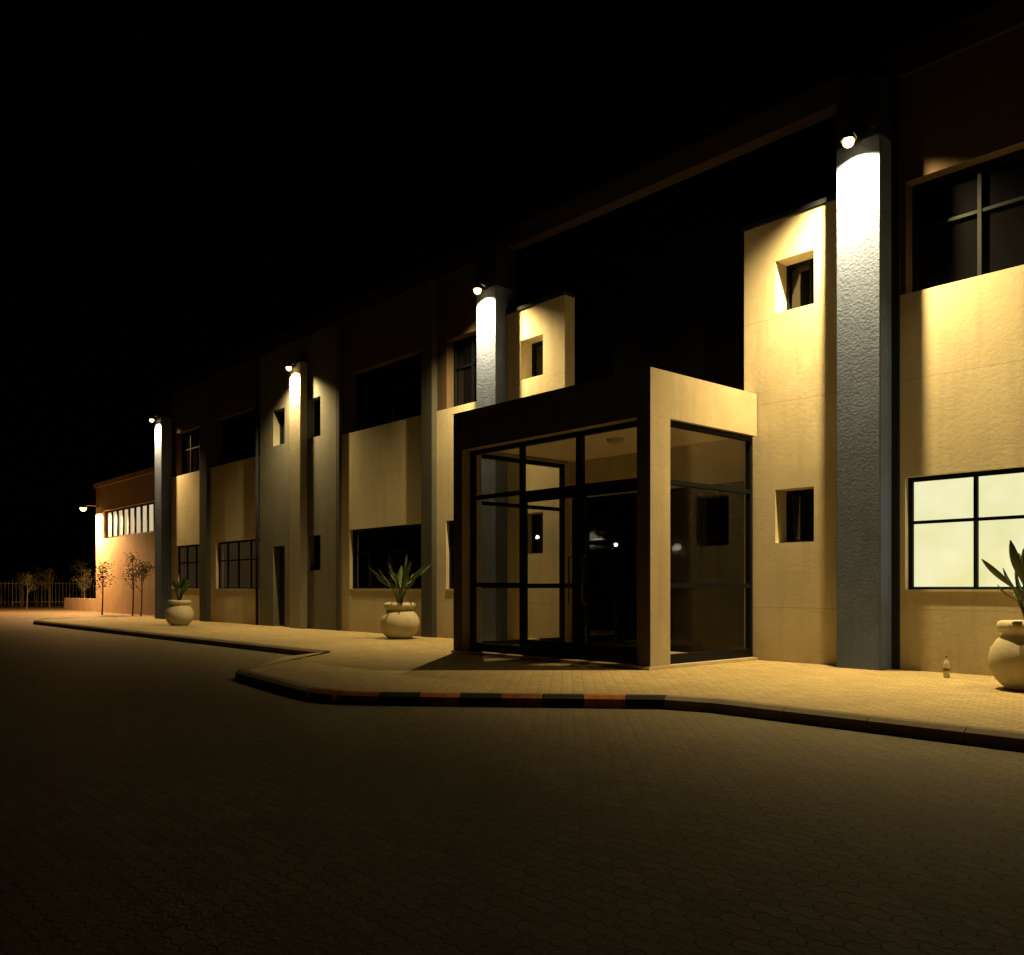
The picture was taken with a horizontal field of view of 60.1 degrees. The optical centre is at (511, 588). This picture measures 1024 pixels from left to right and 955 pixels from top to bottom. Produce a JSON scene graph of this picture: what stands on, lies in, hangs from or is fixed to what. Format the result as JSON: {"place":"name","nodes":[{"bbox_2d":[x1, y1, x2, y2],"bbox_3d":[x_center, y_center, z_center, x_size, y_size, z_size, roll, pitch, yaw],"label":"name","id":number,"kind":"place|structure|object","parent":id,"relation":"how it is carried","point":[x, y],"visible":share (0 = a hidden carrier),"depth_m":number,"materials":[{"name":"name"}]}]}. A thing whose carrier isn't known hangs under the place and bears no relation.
{"place":"outdoors","nodes":[
{"label":"outdoors","id":0,"kind":"place"},
{"bbox_2d":[64,598,95,610],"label":"plinth wall","id":1,"kind":"structure","parent":0,"point":[85,604],"depth_m":54.50,"materials":[{"name":"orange paint"}]},
{"bbox_2d":[216,589,259,589],"bbox_3d":[-9.694,0.036,31.311,0.110,0.032,3.630,0,0,-41],"label":"window sill","id":2,"kind":"structure","parent":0,"point":[236,589],"depth_m":31.28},
{"bbox_2d":[290,362,306,628],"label":"stair tower pier","id":3,"kind":"structure","parent":0,"point":[298,496],"depth_m":27.34,"materials":[{"name":"grey paint"}]},
{"bbox_2d":[349,589,420,589],"bbox_3d":[-3.449,0.036,24.252,0.110,0.032,3.680,0,0,-41],"label":"window sill","id":4,"kind":"structure","parent":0,"point":[382,589],"depth_m":24.42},
{"bbox_2d":[452,524,452,586],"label":"window glass","id":5,"kind":"object","parent":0,"point":[452,555],"visible":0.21,"depth_m":22.21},
{"bbox_2d":[0,0,1002,591],"label":"sky","id":6,"kind":"structure","parent":0,"point":[186,186],"materials":[{"name":"black"}]},
{"bbox_2d":[0,591,1023,954],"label":"road","id":7,"kind":"structure","parent":0,"point":[164,797],"depth_m":5.16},
{"bbox_2d":[14,572,26,607],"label":"young tree","id":8,"kind":"object","parent":7,"relation":"on","point":[21,579],"visible":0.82,"depth_m":62.64,"materials":[{"name":"green plant"}]},
{"bbox_2d":[22,572,36,608],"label":"young tree","id":9,"kind":"object","parent":7,"relation":"on","point":[28,578],"visible":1,"depth_m":57.98,"materials":[{"name":"green plant"}]},
{"bbox_2d":[26,565,46,606],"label":"young tree","id":10,"kind":"object","parent":7,"relation":"on","point":[37,575],"visible":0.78,"depth_m":65.11,"materials":[{"name":"green plant"}]},
{"bbox_2d":[0,580,94,605],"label":"palisade fence","id":11,"kind":"object","parent":7,"relation":"on","point":[55,583],"visible":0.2,"depth_m":68.41,"materials":[{"name":"black metal"}]},
{"bbox_2d":[38,567,58,607],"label":"young tree","id":12,"kind":"object","parent":7,"relation":"on","point":[48,577],"visible":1,"depth_m":61.94,"materials":[{"name":"green plant"}]},
{"bbox_2d":[71,558,92,597],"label":"young tree","id":13,"kind":"object","parent":7,"relation":"on","point":[81,565],"visible":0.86,"depth_m":62.40,"materials":[{"name":"green plant"}]},
{"bbox_2d":[71,569,94,597],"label":"young tree","id":14,"kind":"object","parent":7,"relation":"on","point":[84,585],"visible":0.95,"depth_m":57.96,"materials":[{"name":"green plant"}]},
{"bbox_2d":[89,560,115,614],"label":"young tree","id":15,"kind":"object","parent":7,"relation":"on","point":[102,576],"visible":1,"depth_m":45.62,"materials":[{"name":"brown plant"}]},
{"bbox_2d":[96,472,154,615],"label":"wall","id":16,"kind":"structure","parent":7,"relation":"on","point":[118,594],"depth_m":47.84,"materials":[{"name":"beige paint"}]},
{"bbox_2d":[79,505,97,510],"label":"wall lamp","id":17,"kind":"object","parent":16,"relation":"attached to","point":[83,507],"visible":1,"depth_m":50.63,"materials":[{"name":"metal"}]},
{"bbox_2d":[94,467,154,487],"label":"parapet","id":18,"kind":"structure","parent":16,"relation":"on","point":[127,477],"depth_m":47.42,"materials":[{"name":"orange paint"}]},
{"bbox_2d":[106,502,154,537],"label":"strip window mullions","id":19,"kind":"object","parent":16,"relation":"attached to","point":[135,519],"visible":0.3,"depth_m":47.78,"materials":[{"name":"black metal"}]},
{"bbox_2d":[108,504,152,536],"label":"strip window glass","id":20,"kind":"object","parent":19,"relation":"in","point":[132,521],"visible":0.21,"depth_m":47.74,"materials":[{"name":"white glass"}]},
{"bbox_2d":[117,551,147,615],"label":"young tree","id":21,"kind":"object","parent":7,"relation":"on","point":[132,559],"visible":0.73,"depth_m":43.92,"materials":[{"name":"brown plant"}]},
{"bbox_2d":[123,560,154,615],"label":"young tree","id":22,"kind":"object","parent":7,"relation":"on","point":[142,568],"visible":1,"depth_m":42.43,"materials":[{"name":"brown plant"}]},
{"bbox_2d":[251,651,327,668],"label":"pavement ramp","id":23,"kind":"structure","parent":7,"relation":"on","point":[282,659],"depth_m":16.20,"materials":[{"name":"brown concrete"}]},
{"bbox_2d":[33,617,1023,751],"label":"kerb","id":24,"kind":"structure","parent":7,"relation":"on","point":[970,735],"depth_m":10.16,"materials":[{"name":"concrete"}]},
{"bbox_2d":[41,616,1023,731],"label":"pavement","id":25,"kind":"structure","parent":0,"point":[361,661],"depth_m":12.37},
{"bbox_2d":[155,417,171,618],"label":"column","id":26,"kind":"structure","parent":25,"relation":"on","point":[163,451],"depth_m":35.84,"materials":[{"name":"blue paint"}]},
{"bbox_2d":[149,415,158,421],"bbox_3d":[-14.522,-6.867,35.845,0.367,0.305,0.221,0,0,-41],"label":"wall lamp","id":27,"kind":"object","parent":26,"relation":"attached to","point":[151,419],"visible":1,"depth_m":35.77,"materials":[{"name":"metal"}]},
{"bbox_2d":[155,394,171,419],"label":"column top","id":28,"kind":"structure","parent":26,"relation":"on","point":[163,405],"depth_m":35.85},
{"bbox_2d":[165,600,193,625],"bbox_3d":[-11.148,0.825,29.657,0.931,0.846,0.931,0,0,-41],"label":"planter pot","id":29,"kind":"object","parent":25,"relation":"on","point":[179,612],"visible":1,"depth_m":29.34,"materials":[{"name":"ceramic"}]},
{"bbox_2d":[167,574,193,599],"bbox_3d":[-11.034,-0.004,29.680,0.796,0.992,1.037,0,0,-41],"label":"strelitzia plant","id":30,"kind":"object","parent":29,"relation":"on","point":[181,588],"visible":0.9,"depth_m":29.57,"materials":[{"name":"green plant"}]},
{"bbox_2d":[171,471,198,620],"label":"bay wall","id":31,"kind":"structure","parent":25,"relation":"on","point":[184,509],"depth_m":34.91,"materials":[{"name":"beige paint"}]},
{"bbox_2d":[172,384,198,476],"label":"wall","id":32,"kind":"structure","parent":31,"relation":"on","point":[185,411],"depth_m":35.27,"materials":[{"name":"brown paint"}]},
{"bbox_2d":[182,429,198,474],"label":"window frame","id":33,"kind":"object","parent":32,"relation":"attached to","point":[187,433],"visible":0.38,"depth_m":35.06,"materials":[{"name":"grey metal"}]},
{"bbox_2d":[184,431,198,473],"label":"window glass","id":34,"kind":"object","parent":33,"relation":"in","point":[195,453],"visible":0.43,"depth_m":35.05,"materials":[{"name":"black glass"}]},
{"bbox_2d":[178,544,198,588],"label":"window frame","id":35,"kind":"object","parent":31,"relation":"attached to","point":[188,562],"visible":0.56,"depth_m":34.95,"materials":[{"name":"black metal"}]},
{"bbox_2d":[180,546,198,587],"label":"window glass","id":36,"kind":"object","parent":35,"relation":"in","point":[192,558],"visible":0.36,"depth_m":34.84,"materials":[{"name":"glass"}]},
{"bbox_2d":[199,378,210,621],"bbox_3d":[-11.408,-3.245,33.346,0.500,9.150,0.670,0,0,-41],"label":"pilaster","id":37,"kind":"object","parent":25,"relation":"on","point":[204,480],"visible":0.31,"depth_m":33.07,"materials":[{"name":"paint"}]},
{"bbox_2d":[210,456,259,624],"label":"bay wall","id":38,"kind":"structure","parent":25,"relation":"on","point":[232,501],"depth_m":31.58,"materials":[{"name":"beige paint"}]},
{"bbox_2d":[211,358,259,467],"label":"wall","id":39,"kind":"structure","parent":38,"relation":"on","point":[232,392],"depth_m":31.82,"materials":[{"name":"brown paint"}]},
{"bbox_2d":[222,408,259,464],"bbox_3d":[-9.525,-5.350,31.461,0.052,1.720,3.650,0,0,-41],"label":"window frame","id":40,"kind":"object","parent":39,"relation":"attached to","point":[235,417],"visible":0.48,"depth_m":31.89,"materials":[{"name":"black metal"}]},
{"bbox_2d":[224,411,259,463],"bbox_3d":[-9.495,-5.350,31.487,0.020,1.720,3.650,0,0,-41],"label":"window glass","id":41,"kind":"object","parent":40,"relation":"in","point":[248,438],"visible":0.43,"depth_m":31.75,"materials":[{"name":"black glass"}]},
{"bbox_2d":[219,539,259,588],"bbox_3d":[-9.630,-0.820,31.368,0.052,1.740,3.650,0,0,-41],"label":"window frame","id":42,"kind":"object","parent":38,"relation":"attached to","point":[238,559],"visible":0.72,"depth_m":31.45,"materials":[{"name":"black metal"}]},
{"bbox_2d":[221,541,259,587],"bbox_3d":[-9.600,-0.820,31.394,0.020,1.740,3.650,0,0,-41],"label":"window glass","id":43,"kind":"object","parent":42,"relation":"in","point":[244,566],"visible":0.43,"depth_m":31.43,"materials":[{"name":"glass"}]},
{"bbox_2d":[255,359,257,624],"bbox_3d":[-8.619,-3.195,29.892,0.099,9.050,0.099,0,0,-41],"label":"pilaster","id":44,"kind":"object","parent":25,"relation":"on","point":[256,491],"visible":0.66,"depth_m":29.86,"materials":[{"name":"grey paint"}]},
{"bbox_2d":[260,323,335,629],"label":"stair tower wall","id":45,"kind":"structure","parent":25,"relation":"on","point":[315,351],"depth_m":27.45,"materials":[{"name":"beige paint"}]},
{"bbox_2d":[279,547,284,625],"bbox_3d":[-7.408,-0.005,28.961,0.040,2.670,0.800,0,0,-41],"label":"service door","id":46,"kind":"structure","parent":45,"relation":"attached to","point":[281,586],"depth_m":29.09,"materials":[{"name":"blue paint"}]},
{"bbox_2d":[280,411,284,444],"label":"window frame","id":47,"kind":"object","parent":45,"relation":"attached to","point":[281,426],"visible":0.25,"depth_m":29.22,"materials":[{"name":"grey metal"}]},
{"bbox_2d":[282,413,284,443],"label":"window glass","id":48,"kind":"object","parent":47,"relation":"in","point":[283,428],"visible":0.21,"depth_m":29.16,"materials":[{"name":"black glass"}]},
{"bbox_2d":[285,362,295,370],"bbox_3d":[-6.862,-6.867,27.375,0.318,0.305,0.221,0,0,-41],"label":"wall lamp","id":49,"kind":"object","parent":45,"relation":"attached to","point":[288,366],"visible":1,"depth_m":27.30,"materials":[{"name":"metal"}]},
{"bbox_2d":[314,399,319,436],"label":"window frame","id":50,"kind":"object","parent":45,"relation":"attached to","point":[315,418],"visible":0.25,"depth_m":27.51,"materials":[{"name":"black metal"}]},
{"bbox_2d":[317,402,319,435],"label":"window glass","id":51,"kind":"object","parent":50,"relation":"in","point":[318,418],"visible":0.21,"depth_m":27.43,"materials":[{"name":"black glass"}]},
{"bbox_2d":[314,536,319,569],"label":"window frame","id":52,"kind":"object","parent":45,"relation":"attached to","point":[315,552],"visible":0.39,"depth_m":27.51,"materials":[{"name":"black metal"}]},
{"bbox_2d":[317,537,319,568],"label":"window glass","id":53,"kind":"object","parent":52,"relation":"in","point":[318,552],"visible":0.21,"depth_m":27.43,"materials":[{"name":"black glass"}]},
{"bbox_2d":[336,321,341,630],"bbox_3d":[-4.965,-3.245,26.116,0.430,9.150,0.200,0,0,-41],"label":"pilaster","id":54,"kind":"object","parent":25,"relation":"on","point":[338,475],"visible":0.3,"depth_m":25.94,"materials":[{"name":"paint"}]},
{"bbox_2d":[342,415,420,635],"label":"bay wall","id":55,"kind":"structure","parent":25,"relation":"on","point":[381,475],"depth_m":24.55,"materials":[{"name":"beige paint"}]},
{"bbox_2d":[342,288,420,434],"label":"wall","id":56,"kind":"structure","parent":55,"relation":"on","point":[386,333],"depth_m":24.62,"materials":[{"name":"brown paint"}]},
{"bbox_2d":[357,353,420,430],"bbox_3d":[-3.280,-5.350,24.401,0.052,1.720,3.700,0,0,-41],"label":"window frame","id":57,"kind":"object","parent":56,"relation":"attached to","point":[393,364],"visible":0.49,"depth_m":24.62,"materials":[{"name":"black metal"}]},
{"bbox_2d":[359,357,420,430],"bbox_3d":[-3.251,-5.350,24.427,0.020,1.720,3.700,0,0,-41],"label":"window glass","id":58,"kind":"object","parent":57,"relation":"in","point":[403,398],"visible":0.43,"depth_m":24.55,"materials":[{"name":"black glass"}]},
{"bbox_2d":[353,524,420,588],"bbox_3d":[-3.385,-0.820,24.309,0.052,1.740,3.700,0,0,-41],"label":"window frame","id":59,"kind":"object","parent":55,"relation":"attached to","point":[389,551],"visible":0.66,"depth_m":24.28,"materials":[{"name":"black metal"}]},
{"bbox_2d":[355,526,420,586],"bbox_3d":[-3.356,-0.820,24.335,0.020,1.740,3.700,0,0,-41],"label":"window glass","id":60,"kind":"object","parent":59,"relation":"in","point":[379,540],"visible":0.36,"depth_m":24.56,"materials":[{"name":"black glass"}]},
{"bbox_2d":[380,602,419,638],"bbox_3d":[-2.771,0.803,21.848,0.980,0.890,0.980,0,0,-41],"label":"planter pot","id":61,"kind":"object","parent":25,"relation":"on","point":[399,621],"visible":1,"depth_m":21.50,"materials":[{"name":"ceramic"}]},
{"bbox_2d":[367,555,430,602],"bbox_3d":[-2.678,-0.185,21.745,1.300,1.276,1.147,0,0,33],"label":"strelitzia plant","id":62,"kind":"object","parent":61,"relation":"on","point":[402,576],"visible":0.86,"depth_m":21.72,"materials":[{"name":"green plant"}]},
{"bbox_2d":[421,279,436,637],"bbox_3d":[-1.993,-3.245,22.703,0.500,9.150,0.470,0,0,-41],"label":"pilaster","id":63,"kind":"object","parent":25,"relation":"on","point":[429,453],"visible":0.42,"depth_m":22.46,"materials":[{"name":"paint"}]},
{"bbox_2d":[437,401,476,637],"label":"bay wall","id":64,"kind":"structure","parent":25,"relation":"on","point":[444,504],"depth_m":22.22,"materials":[{"name":"beige paint"}]},
{"bbox_2d":[449,521,452,588],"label":"window frame","id":65,"kind":"object","parent":64,"relation":"attached to","point":[450,554],"visible":0.33,"depth_m":22.20,"materials":[{"name":"black metal"}]},
{"bbox_2d":[437,263,476,410],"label":"wall","id":66,"kind":"structure","parent":64,"relation":"on","point":[456,308],"depth_m":22.12,"materials":[{"name":"brown paint"}]},
{"bbox_2d":[454,334,476,406],"bbox_3d":[-0.961,-5.350,21.780,0.052,1.720,1.500,0,0,-41],"label":"window frame","id":67,"kind":"object","parent":66,"relation":"attached to","point":[472,363],"visible":0.44,"depth_m":21.97,"materials":[{"name":"black metal"}]},
{"bbox_2d":[457,338,476,405],"bbox_3d":[-0.932,-5.350,21.806,0.020,1.720,1.500,0,0,-41],"label":"window glass","id":68,"kind":"object","parent":67,"relation":"in","point":[463,375],"visible":0.43,"depth_m":22.05,"materials":[{"name":"glass"}]},
{"bbox_2d":[161,0,1023,395],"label":"roof fascia","id":69,"kind":"structure","parent":66,"relation":"on","point":[813,106],"depth_m":16.57,"materials":[{"name":"paint"}]},
{"bbox_2d":[477,285,516,640],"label":"column","id":70,"kind":"structure","parent":25,"relation":"on","point":[495,303],"depth_m":20.28,"materials":[{"name":"blue paint"}]},
{"bbox_2d":[473,282,487,293],"bbox_3d":[-0.734,-6.867,20.259,0.367,0.305,0.221,0,0,-41],"label":"wall lamp","id":71,"kind":"object","parent":70,"relation":"attached to","point":[477,288],"visible":1,"depth_m":20.17,"materials":[{"name":"metal"}]},
{"bbox_2d":[477,245,516,290],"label":"column top","id":72,"kind":"structure","parent":70,"relation":"on","point":[496,264],"depth_m":20.33,"materials":[{"name":"grey paint"}]},
{"bbox_2d":[507,295,574,642],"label":"entrance flank wall","id":73,"kind":"structure","parent":25,"relation":"on","point":[550,324],"depth_m":19.49,"materials":[{"name":"beige paint"}]},
{"bbox_2d":[532,514,542,553],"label":"window frame","id":74,"kind":"object","parent":73,"relation":"attached to","point":[533,531],"visible":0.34,"depth_m":20.22,"materials":[{"name":"black metal"}]},
{"bbox_2d":[535,516,542,551],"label":"window glass","id":75,"kind":"object","parent":74,"relation":"in","point":[539,534],"visible":0.21,"depth_m":20.12,"materials":[{"name":"black glass"}]},
{"bbox_2d":[532,341,542,376],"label":"window frame","id":76,"kind":"object","parent":73,"relation":"attached to","point":[533,356],"visible":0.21,"depth_m":20.22,"materials":[{"name":"black metal"}]},
{"bbox_2d":[535,344,542,375],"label":"window glass","id":77,"kind":"object","parent":76,"relation":"in","point":[538,359],"visible":0.21,"depth_m":20.13,"materials":[{"name":"glass"}]},
{"bbox_2d":[506,291,574,314],"bbox_3d":[0.674,-6.321,19.809,0.540,0.078,1.900,0,0,-41],"label":"flank coping","id":78,"kind":"object","parent":73,"relation":"on","point":[539,301],"visible":0.43,"depth_m":19.47,"materials":[{"name":"blue paint"}]},
{"bbox_2d":[451,367,757,669],"bbox_3d":[1.607,-1.060,16.288,3.090,4.620,4.930,0,0,-41],"label":"glass entrance porch","id":79,"kind":"object","parent":25,"relation":"on","point":[650,416],"visible":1,"depth_m":14.96,"materials":[{"name":"paint"}]},
{"bbox_2d":[572,481,743,652],"bbox_3d":[2.807,-0.335,17.443,0.080,3.170,4.470,0,0,-41],"label":"door frame","id":80,"kind":"object","parent":25,"relation":"on","point":[695,537],"visible":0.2,"depth_m":17.08,"materials":[{"name":"black metal"}]},
{"bbox_2d":[570,439,743,498],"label":"lintel wall","id":81,"kind":"structure","parent":80,"relation":"on","point":[716,462],"depth_m":16.65,"materials":[{"name":"beige paint"}]},
{"bbox_2d":[587,487,743,648],"bbox_3d":[2.856,-0.285,17.479,0.020,3.070,4.200,0,0,-41],"label":"door glass","id":82,"kind":"object","parent":80,"relation":"attached to","point":[721,609],"depth_m":16.95,"materials":[{"name":"black"}]},
{"bbox_2d":[744,199,836,664],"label":"entrance flank wall","id":83,"kind":"structure","parent":25,"relation":"on","point":[790,368],"depth_m":14.89,"materials":[{"name":"beige paint"}]},
{"bbox_2d":[575,234,743,390],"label":"dark wall","id":84,"kind":"structure","parent":83,"relation":"attached to","point":[683,315],"depth_m":17.16,"materials":[{"name":"paint"}]},
{"bbox_2d":[517,115,836,306],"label":"dark wall","id":85,"kind":"structure","parent":84,"relation":"on","point":[727,200],"depth_m":16.89,"materials":[{"name":"paint"}]},
{"bbox_2d":[741,193,836,232],"bbox_3d":[4.892,-6.321,15.042,0.540,0.078,1.950,0,0,-41],"label":"flank coping","id":86,"kind":"object","parent":83,"relation":"on","point":[833,197],"visible":0.21,"depth_m":14.88,"materials":[{"name":"blue paint"}]},
{"bbox_2d":[786,489,813,542],"bbox_3d":[5.021,-1.225,15.109,0.052,0.910,0.720,0,0,-41],"label":"window frame","id":87,"kind":"object","parent":83,"relation":"attached to","point":[809,491],"visible":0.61,"depth_m":15.16,"materials":[{"name":"black metal"}]},
{"bbox_2d":[790,492,813,540],"bbox_3d":[5.050,-1.225,15.135,0.020,0.910,0.720,0,0,-41],"label":"window glass","id":88,"kind":"object","parent":87,"relation":"in","point":[799,516],"visible":0.43,"depth_m":15.22,"materials":[{"name":"black glass"}]},
{"bbox_2d":[786,258,813,309],"bbox_3d":[5.021,-5.145,15.109,0.052,0.890,0.720,0,0,-41],"label":"window frame","id":89,"kind":"object","parent":83,"relation":"attached to","point":[809,262],"visible":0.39,"depth_m":15.17,"materials":[{"name":"black metal"}]},
{"bbox_2d":[790,262,813,308],"bbox_3d":[5.050,-5.145,15.135,0.020,0.890,0.720,0,0,-41],"label":"window glass","id":90,"kind":"object","parent":89,"relation":"in","point":[799,286],"visible":0.43,"depth_m":15.22,"materials":[{"name":"glass"}]},
{"bbox_2d":[837,133,890,670],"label":"column","id":91,"kind":"structure","parent":25,"relation":"on","point":[864,404],"depth_m":13.60,"materials":[{"name":"blue paint"}]},
{"bbox_2d":[841,129,860,147],"bbox_3d":[5.191,-6.867,13.537,0.396,0.305,0.221,0,0,-41],"label":"wall lamp","id":92,"kind":"object","parent":91,"relation":"attached to","point":[850,137],"visible":1,"depth_m":13.44,"materials":[{"name":"metal"}]},
{"bbox_2d":[837,72,890,149],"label":"column top","id":93,"kind":"structure","parent":91,"relation":"on","point":[864,107],"depth_m":13.58,"materials":[{"name":"grey paint"}]},
{"bbox_2d":[891,78,900,669],"bbox_3d":[6.033,-3.245,13.721,0.380,9.150,0.120,0,0,-41],"label":"pilaster","id":94,"kind":"object","parent":25,"relation":"on","point":[895,324],"visible":0.36,"depth_m":13.59,"materials":[{"name":"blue paint"}]},
{"bbox_2d":[943,656,949,677],"bbox_3d":[6.054,1.097,12.324,0.087,0.302,0.087,0,0,-41],"label":"plastic bottle","id":95,"kind":"object","parent":25,"relation":"on","point":[946,668],"visible":1,"depth_m":12.29,"materials":[{"name":"beige"}]},
{"bbox_2d":[900,265,1023,675],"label":"bay wall","id":96,"kind":"structure","parent":25,"relation":"on","point":[961,376],"depth_m":12.93,"materials":[{"name":"beige paint"}]},
{"bbox_2d":[905,589,1013,591],"bbox_3d":[7.304,0.036,12.095,0.110,0.032,3.820,0,0,-41],"label":"window sill","id":97,"kind":"structure","parent":96,"relation":"attached to","point":[952,590],"depth_m":12.93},
{"bbox_2d":[901,25,1023,294],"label":"wall","id":98,"kind":"structure","parent":96,"relation":"on","point":[962,110],"depth_m":12.94,"materials":[{"name":"brown paint"}]},
{"bbox_2d":[912,148,1023,291],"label":"window frame","id":99,"kind":"object","parent":98,"relation":"attached to","point":[978,168],"visible":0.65,"depth_m":13.03,"materials":[{"name":"black metal"}]},
{"bbox_2d":[918,155,1023,290],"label":"window glass","id":100,"kind":"object","parent":99,"relation":"in","point":[947,253],"visible":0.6,"depth_m":13.09,"materials":[{"name":"glass"}]},
{"bbox_2d":[908,467,1023,589],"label":"window frame","id":101,"kind":"object","parent":96,"relation":"attached to","point":[976,519],"visible":0.95,"depth_m":12.93,"materials":[{"name":"black metal"}]},
{"bbox_2d":[914,473,1023,586],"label":"window glass","id":102,"kind":"object","parent":101,"relation":"in","point":[943,554],"visible":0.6,"depth_m":13.01,"materials":[{"name":"white glass"}]},
{"bbox_2d":[988,620,1023,690],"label":"planter pot","id":103,"kind":"object","parent":25,"relation":"on","point":[1006,659],"visible":1,"depth_m":10.71,"materials":[{"name":"ceramic"}]},
{"bbox_2d":[981,540,1023,616],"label":"strelitzia plant","id":104,"kind":"object","parent":103,"relation":"on","point":[1017,560],"visible":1,"depth_m":10.86,"materials":[{"name":"green plant"}]}
]}

